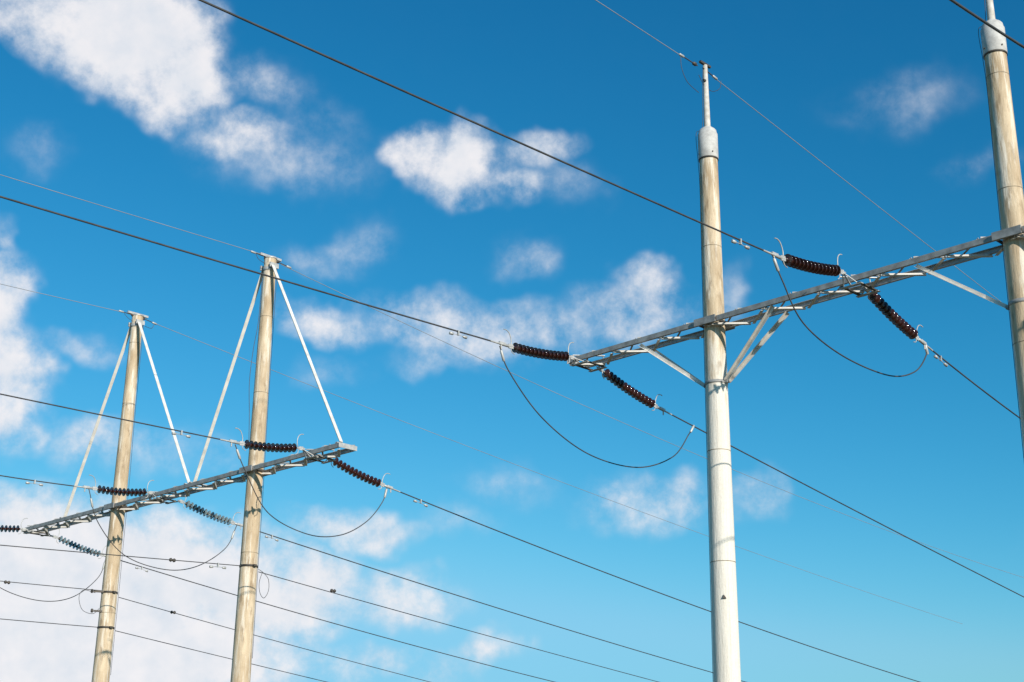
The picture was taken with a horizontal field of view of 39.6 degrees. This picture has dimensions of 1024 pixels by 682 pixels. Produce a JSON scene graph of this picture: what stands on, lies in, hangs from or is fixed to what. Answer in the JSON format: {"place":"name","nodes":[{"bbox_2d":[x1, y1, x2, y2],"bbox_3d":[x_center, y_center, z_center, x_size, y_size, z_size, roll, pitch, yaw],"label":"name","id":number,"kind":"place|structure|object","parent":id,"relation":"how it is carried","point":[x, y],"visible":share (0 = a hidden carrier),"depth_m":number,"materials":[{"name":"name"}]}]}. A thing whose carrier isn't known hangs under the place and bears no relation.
{"place":"outdoors","nodes":[
{"label":"outdoors","id":0,"kind":"place"},
{"bbox_2d":[0,0,1023,681],"label":"sky","id":1,"kind":"structure","parent":0,"point":[193,116],"materials":[{"name":"blue"}]},
{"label":"insulator string","id":2,"kind":"object","parent":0,"visible":0},
{"bbox_2d":[949,0,1023,48],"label":"power line","id":3,"kind":"object","parent":2,"relation":"attached to","point":[986,23],"visible":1,"depth_m":20.33,"materials":[{"name":"metal"}]},
{"label":"ground","id":4,"kind":"structure","parent":0,"visible":0},
{"bbox_2d":[4,310,175,681],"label":"utility pole","id":5,"kind":"object","parent":4,"relation":"on","point":[102,664],"visible":0.97,"depth_m":49.94,"materials":[{"name":"wood"}]},
{"bbox_2d":[2,619,97,627],"bbox_3d":[-35.404,1.923,29.136,60.002,2.220,0.024,18,-25,-42],"label":"distribution line","id":6,"kind":"object","parent":5,"relation":"attached to","point":[48,623],"visible":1,"depth_m":47.56,"materials":[{"name":"metal"}]},
{"bbox_2d":[1,581,102,590],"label":"distribution line","id":7,"kind":"object","parent":5,"relation":"attached to","point":[53,586],"visible":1,"depth_m":47.96,"materials":[{"name":"metal"}]},
{"bbox_2d":[119,310,156,324],"bbox_3d":[-13.843,-0.869,52.643,1.603,0.186,0.100,18,-25,-42],"label":"shield wire clamp","id":8,"kind":"object","parent":5,"relation":"attached to","point":[133,315],"visible":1,"depth_m":52.48,"materials":[{"name":"metal"}]},
{"bbox_2d":[1,284,116,310],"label":"shield wire","id":9,"kind":"object","parent":8,"relation":"attached to","point":[58,297],"visible":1,"depth_m":50.48,"materials":[{"name":"grey metal"}]},
{"bbox_2d":[157,324,961,623],"bbox_3d":[7.701,8.707,72.101,60.002,5.127,0.020,18,-25,-42],"label":"shield wire","id":10,"kind":"object","parent":8,"relation":"attached to","point":[525,468],"visible":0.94,"depth_m":64.90,"materials":[{"name":"grey metal"}]},
{"bbox_2d":[115,630,325,681],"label":"distribution line","id":11,"kind":"object","parent":5,"relation":"attached to","point":[217,655],"visible":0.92,"depth_m":51.63,"materials":[{"name":"metal"}]},
{"bbox_2d":[119,597,428,681],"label":"distribution line","id":12,"kind":"object","parent":5,"relation":"attached to","point":[274,640],"visible":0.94,"depth_m":53.95,"materials":[{"name":"metal"}]},
{"bbox_2d":[169,252,335,681],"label":"utility pole","id":13,"kind":"object","parent":4,"relation":"on","point":[242,656],"visible":0.97,"depth_m":44.32,"materials":[{"name":"wood"}]},
{"bbox_2d":[0,545,240,568],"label":"distribution line","id":14,"kind":"object","parent":13,"relation":"attached to","point":[211,566],"visible":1,"depth_m":41.08,"materials":[{"name":"metal"}]},
{"bbox_2d":[0,174,259,253],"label":"shield wire","id":15,"kind":"object","parent":13,"relation":"attached to","point":[124,212],"visible":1,"depth_m":43.41,"materials":[{"name":"grey metal"}]},
{"bbox_2d":[22,261,356,536],"bbox_3d":[-11.594,2.008,49.311,1.325,7.180,19.336,18,-25,-42],"label":"steel crossarm","id":16,"kind":"object","parent":13,"relation":"attached to","point":[312,455],"visible":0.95,"depth_m":47.02,"materials":[{"name":"metal"}]},
{"bbox_2d":[0,518,27,533],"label":"insulator string","id":17,"kind":"object","parent":16,"relation":"attached to","point":[10,528],"visible":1,"depth_m":53.51,"materials":[{"name":"ceramic"}]},
{"bbox_2d":[52,525,105,558],"bbox_3d":[-16.788,7.855,55.398,2.525,1.051,0.267,18,-25,-42],"label":"insulator string","id":18,"kind":"object","parent":16,"relation":"attached to","point":[74,545],"visible":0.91,"depth_m":55.20,"materials":[{"name":"glass"}]},
{"bbox_2d":[0,562,104,601],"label":"jumper cable","id":19,"kind":"object","parent":18,"relation":"hanging from","point":[63,599],"visible":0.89,"depth_m":54.32,"materials":[{"name":"metal"}]},
{"bbox_2d":[104,555,553,681],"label":"power line","id":20,"kind":"object","parent":18,"relation":"attached to","point":[142,567],"visible":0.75,"depth_m":62.76,"materials":[{"name":"metal"}]},
{"bbox_2d":[90,475,154,497],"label":"insulator string","id":21,"kind":"object","parent":16,"relation":"attached to","point":[124,491],"visible":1,"depth_m":47.28,"materials":[{"name":"ceramic"}]},
{"bbox_2d":[0,475,92,491],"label":"power line","id":22,"kind":"object","parent":21,"relation":"attached to","point":[83,486],"visible":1,"depth_m":45.40,"materials":[{"name":"metal"}]},
{"bbox_2d":[178,489,240,526],"bbox_3d":[-10.540,5.847,49.580,2.581,1.049,0.267,18,-25,-42],"label":"insulator string","id":23,"kind":"object","parent":16,"relation":"attached to","point":[216,516],"visible":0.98,"depth_m":49.43,"materials":[{"name":"glass"}]},
{"bbox_2d":[88,489,236,570],"bbox_3d":[-11.780,6.580,48.041,5.842,2.263,0.069,18,-25,-42],"label":"jumper cable","id":24,"kind":"object","parent":23,"relation":"attached to","point":[92,506],"visible":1,"depth_m":47.40,"materials":[{"name":"metal"}]},
{"bbox_2d":[235,522,744,681],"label":"power line","id":25,"kind":"object","parent":23,"relation":"attached to","point":[241,525],"visible":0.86,"depth_m":56.67,"materials":[{"name":"metal"}]},
{"bbox_2d":[235,428,304,454],"bbox_3d":[-7.030,2.919,41.414,2.493,0.897,0.268,18,-25,-42],"label":"insulator string","id":26,"kind":"object","parent":16,"relation":"attached to","point":[268,447],"visible":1,"depth_m":41.31,"materials":[{"name":"ceramic"}]},
{"bbox_2d":[0,393,239,446],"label":"power line","id":27,"kind":"object","parent":26,"relation":"attached to","point":[229,440],"visible":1,"depth_m":38.47,"materials":[{"name":"metal"}]},
{"bbox_2d":[327,444,388,488],"bbox_3d":[-4.705,3.880,43.538,2.554,1.077,0.267,18,-25,-42],"label":"insulator string","id":28,"kind":"object","parent":16,"relation":"attached to","point":[361,475],"visible":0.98,"depth_m":43.43,"materials":[{"name":"ceramic"}]},
{"bbox_2d":[235,444,387,536],"bbox_3d":[-5.892,4.655,42.041,5.694,2.217,0.069,18,-25,-42],"label":"jumper cable","id":29,"kind":"object","parent":28,"relation":"hanging from","point":[239,457],"visible":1,"depth_m":41.28,"materials":[{"name":"metal"}]},
{"bbox_2d":[384,485,919,681],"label":"power line","id":30,"kind":"object","parent":28,"relation":"attached to","point":[392,488],"visible":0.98,"depth_m":50.15,"materials":[{"name":"metal"}]},
{"bbox_2d":[251,250,290,268],"bbox_3d":[-7.979,-2.692,47.139,1.647,0.187,0.100,18,-25,-42],"label":"shield wire clamp","id":31,"kind":"object","parent":13,"relation":"attached to","point":[254,252],"visible":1,"depth_m":47.25,"materials":[{"name":"metal"}]},
{"bbox_2d":[281,264,1023,577],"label":"shield wire","id":32,"kind":"object","parent":31,"relation":"attached to","point":[613,418],"visible":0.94,"depth_m":57.07,"materials":[{"name":"grey metal"}]},
{"bbox_2d":[259,572,657,681],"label":"distribution line","id":33,"kind":"object","parent":13,"relation":"attached to","point":[451,625],"visible":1,"depth_m":49.07,"materials":[{"name":"metal"}]},
{"bbox_2d":[696,60,740,681],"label":"utility pole","id":34,"kind":"object","parent":4,"relation":"on","point":[725,632],"visible":0.99,"depth_m":34.85,"materials":[{"name":"concrete"}]},
{"bbox_2d":[679,53,717,79],"bbox_3d":[4.992,-7.343,38.085,1.631,0.169,0.100,18,-25,-42],"label":"shield wire clamp","id":35,"kind":"object","parent":34,"relation":"attached to","point":[695,64],"visible":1,"depth_m":37.94,"materials":[{"name":"metal"}]},
{"bbox_2d":[596,0,679,54],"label":"shield wire","id":36,"kind":"object","parent":35,"relation":"attached to","point":[637,27],"visible":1,"depth_m":36.43,"materials":[{"name":"grey metal"}]},
{"bbox_2d":[717,80,1000,301],"bbox_3d":[26.648,3.538,57.235,60.003,7.744,0.020,18,-25,-42],"label":"shield wire","id":37,"kind":"object","parent":35,"relation":"attached to","point":[850,184],"visible":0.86,"depth_m":42.44,"materials":[{"name":"grey metal"}]},
{"bbox_2d":[567,225,1023,387],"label":"steel crossarm","id":38,"kind":"object","parent":34,"relation":"attached to","point":[857,290],"visible":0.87,"depth_m":34.42,"materials":[{"name":"metal"}]},
{"bbox_2d":[503,329,575,363],"bbox_3d":[0.755,0.158,37.585,2.743,0.901,0.268,18,-25,-42],"label":"insulator string","id":39,"kind":"object","parent":38,"relation":"attached to","point":[517,348],"visible":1,"depth_m":37.44,"materials":[{"name":"ceramic"}]},
{"bbox_2d":[0,196,508,348],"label":"power line","id":40,"kind":"object","parent":39,"relation":"attached to","point":[500,343],"visible":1,"depth_m":31.35,"materials":[{"name":"metal"}]},
{"bbox_2d":[499,346,694,467],"bbox_3d":[2.494,2.154,38.756,8.008,2.325,0.069,18,-25,-42],"label":"jumper cable","id":41,"kind":"object","parent":40,"relation":"attached to","point":[503,360],"visible":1,"depth_m":37.62,"materials":[{"name":"metal"}]},
{"bbox_2d":[596,357,661,410],"bbox_3d":[3.317,1.198,39.930,2.817,1.185,0.267,18,-25,-42],"label":"insulator string","id":42,"kind":"object","parent":38,"relation":"attached to","point":[622,385],"visible":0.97,"depth_m":39.74,"materials":[{"name":"ceramic"}]},
{"bbox_2d":[657,406,1023,596],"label":"power line","id":43,"kind":"object","parent":42,"relation":"attached to","point":[661,409],"visible":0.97,"depth_m":46.15,"materials":[{"name":"metal"}]},
{"bbox_2d":[774,237,845,278],"bbox_3d":[6.689,-1.833,31.803,2.783,1.001,0.268,18,-25,-42],"label":"insulator string","id":44,"kind":"object","parent":38,"relation":"attached to","point":[797,263],"visible":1,"depth_m":31.61,"materials":[{"name":"ceramic"}]},
{"bbox_2d":[199,0,781,260],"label":"power line","id":45,"kind":"object","parent":44,"relation":"attached to","point":[776,255],"visible":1,"depth_m":24.86,"materials":[{"name":"metal"}]},
{"bbox_2d":[772,255,928,376],"bbox_3d":[7.884,-0.277,32.548,6.442,1.760,0.069,18,-25,-42],"label":"jumper cable","id":46,"kind":"object","parent":45,"relation":"attached to","point":[777,270],"visible":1,"depth_m":31.51,"materials":[{"name":"metal"}]},
{"bbox_2d":[862,279,922,342],"bbox_3d":[9.129,-0.760,34.009,2.646,1.265,0.266,18,-25,-42],"label":"insulator string","id":47,"kind":"object","parent":38,"relation":"attached to","point":[900,323],"visible":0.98,"depth_m":33.84,"materials":[{"name":"ceramic"}]},
{"bbox_2d":[919,338,1018,417],"bbox_3d":[31.166,4.345,55.441,60.033,9.775,0.080,18,-25,-42],"label":"power line","id":48,"kind":"object","parent":47,"relation":"attached to","point":[923,342],"visible":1,"depth_m":35.48,"materials":[{"name":"metal"}]},
{"bbox_2d":[978,0,1023,457],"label":"utility pole","id":49,"kind":"object","parent":4,"relation":"on","point":[1010,194],"visible":0.97,"depth_m":30.79,"materials":[{"name":"concrete"}]}
]}

